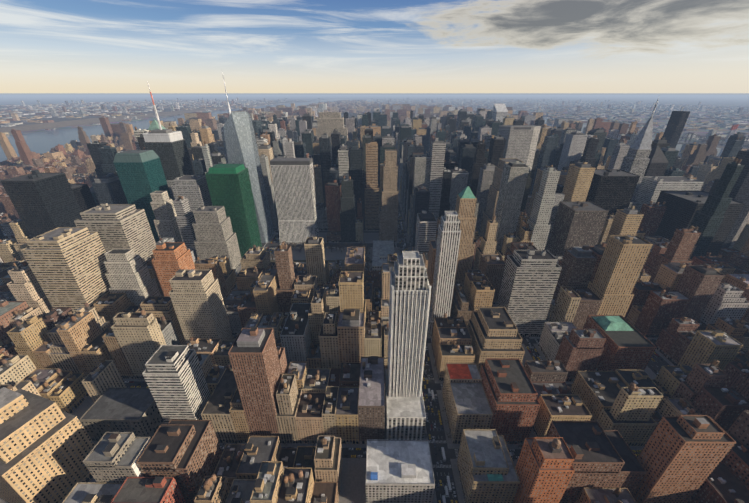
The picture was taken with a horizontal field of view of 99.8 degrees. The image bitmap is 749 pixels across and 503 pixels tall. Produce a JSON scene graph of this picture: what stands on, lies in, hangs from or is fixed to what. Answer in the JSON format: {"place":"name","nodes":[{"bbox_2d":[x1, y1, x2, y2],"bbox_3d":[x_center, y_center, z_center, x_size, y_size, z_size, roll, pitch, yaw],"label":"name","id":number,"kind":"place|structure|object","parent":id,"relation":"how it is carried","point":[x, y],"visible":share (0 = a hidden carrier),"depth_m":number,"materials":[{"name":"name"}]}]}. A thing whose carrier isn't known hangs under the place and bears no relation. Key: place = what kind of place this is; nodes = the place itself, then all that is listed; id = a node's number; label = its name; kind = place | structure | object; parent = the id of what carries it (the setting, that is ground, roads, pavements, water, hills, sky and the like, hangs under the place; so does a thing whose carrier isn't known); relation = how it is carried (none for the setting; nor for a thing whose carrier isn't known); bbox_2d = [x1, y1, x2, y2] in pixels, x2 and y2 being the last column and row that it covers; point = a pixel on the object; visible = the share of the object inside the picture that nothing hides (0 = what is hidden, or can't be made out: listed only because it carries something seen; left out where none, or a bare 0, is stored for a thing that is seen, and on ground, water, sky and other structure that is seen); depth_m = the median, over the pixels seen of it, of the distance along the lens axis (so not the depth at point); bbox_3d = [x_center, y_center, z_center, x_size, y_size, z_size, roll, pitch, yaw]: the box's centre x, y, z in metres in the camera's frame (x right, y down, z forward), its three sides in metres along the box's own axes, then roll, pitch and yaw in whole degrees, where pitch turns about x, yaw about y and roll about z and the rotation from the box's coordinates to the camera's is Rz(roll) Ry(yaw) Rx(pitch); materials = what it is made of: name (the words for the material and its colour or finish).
{"place":"outdoors","nodes":[
{"label":"outdoors","id":0,"kind":"place"},
{"bbox_2d":[0,99,351,161],"bbox_3d":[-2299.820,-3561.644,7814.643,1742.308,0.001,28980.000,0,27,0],"label":"river","id":1,"kind":"structure","parent":0,"point":[42,142],"depth_m":2756.43,"materials":[{"name":"blue liquid"}]},
{"bbox_2d":[270,113,372,261],"bbox_3d":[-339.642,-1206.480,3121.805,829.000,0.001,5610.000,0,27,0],"label":"park grass","id":2,"kind":"structure","parent":0,"point":[325,260],"depth_m":679.12,"materials":[{"name":"green plant"}]},
{"bbox_2d":[0,194,674,502],"bbox_3d":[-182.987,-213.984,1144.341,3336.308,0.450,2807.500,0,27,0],"label":"street","id":3,"kind":"structure","parent":0,"point":[353,484],"depth_m":338.59,"materials":[{"name":"grey asphalt"}]},
{"bbox_2d":[0,95,748,502],"bbox_3d":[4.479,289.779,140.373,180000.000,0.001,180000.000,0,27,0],"label":"ground","id":4,"kind":"structure","parent":0,"point":[656,363],"depth_m":9317.55,"materials":[{"name":"grey concrete"}]},
{"bbox_2d":[110,100,581,137],"bbox_3d":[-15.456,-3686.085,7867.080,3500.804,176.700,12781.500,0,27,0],"label":"city","id":5,"kind":"object","parent":4,"relation":"on","point":[195,120],"visible":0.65,"depth_m":3718.89},
{"bbox_2d":[0,108,720,187],"bbox_3d":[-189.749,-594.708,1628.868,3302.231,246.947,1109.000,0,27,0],"label":"city buildings","id":6,"kind":"structure","parent":4,"relation":"on","point":[73,160],"depth_m":1426.75,"materials":[{"name":"grey concrete"}]},
{"bbox_2d":[0,72,744,502],"bbox_3d":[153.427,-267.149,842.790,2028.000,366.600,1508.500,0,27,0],"label":"skyscrapers","id":7,"kind":"structure","parent":4,"relation":"on","point":[82,248],"depth_m":376.96,"materials":[{"name":"grey concrete"}]},
{"bbox_2d":[0,123,748,502],"bbox_3d":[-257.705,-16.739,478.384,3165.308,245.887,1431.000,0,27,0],"label":"city","id":8,"kind":"object","parent":4,"relation":"on","point":[302,357],"visible":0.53,"depth_m":419.01},
{"bbox_2d":[0,98,748,157],"bbox_3d":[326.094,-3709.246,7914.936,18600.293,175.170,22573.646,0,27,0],"label":"distant buildings","id":9,"kind":"structure","parent":4,"relation":"on","point":[28,117],"depth_m":5692.92,"materials":[{"name":"grey concrete"}]},
{"bbox_2d":[281,98,748,149],"bbox_3d":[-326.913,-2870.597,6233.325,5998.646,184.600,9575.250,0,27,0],"label":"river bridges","id":10,"kind":"structure","parent":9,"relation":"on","point":[684,143],"depth_m":1963.80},
{"bbox_2d":[139,112,629,460],"bbox_3d":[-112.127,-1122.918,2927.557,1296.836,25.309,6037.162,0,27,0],"label":"park trees","id":11,"kind":"object","parent":4,"relation":"on","point":[361,244],"visible":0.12,"depth_m":701.75,"materials":[{"name":"green plant"}]},
{"bbox_2d":[263,212,538,494],"bbox_3d":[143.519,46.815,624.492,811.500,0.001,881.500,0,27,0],"label":"cars","id":12,"kind":"object","parent":4,"relation":"on","point":[428,395],"visible":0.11,"depth_m":338.75,"materials":[{"name":"metal"}]},
{"bbox_2d":[441,447,445,460],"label":"vehicle","id":13,"kind":"object","parent":4,"relation":"on","point":[443,453],"visible":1,"depth_m":312.26,"materials":[{"name":"paint"}]},
{"bbox_2d":[444,486,448,496],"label":"vehicle","id":14,"kind":"object","parent":4,"relation":"on","point":[446,491],"visible":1,"depth_m":282.16,"materials":[{"name":"paint"}]},
{"bbox_2d":[446,476,451,491],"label":"vehicle","id":15,"kind":"object","parent":4,"relation":"on","point":[449,484],"visible":0.99,"depth_m":288.30,"materials":[{"name":"paint"}]},
{"bbox_2d":[0,0,748,94],"label":"sky","id":16,"kind":"structure","parent":0,"point":[48,47],"materials":[{"name":"blue"}]},
{"bbox_2d":[365,99,722,157],"bbox_3d":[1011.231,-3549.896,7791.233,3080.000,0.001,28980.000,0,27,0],"label":"river water","id":17,"kind":"structure","parent":0,"point":[679,146],"depth_m":2217.93,"materials":[{"name":"blue liquid"}]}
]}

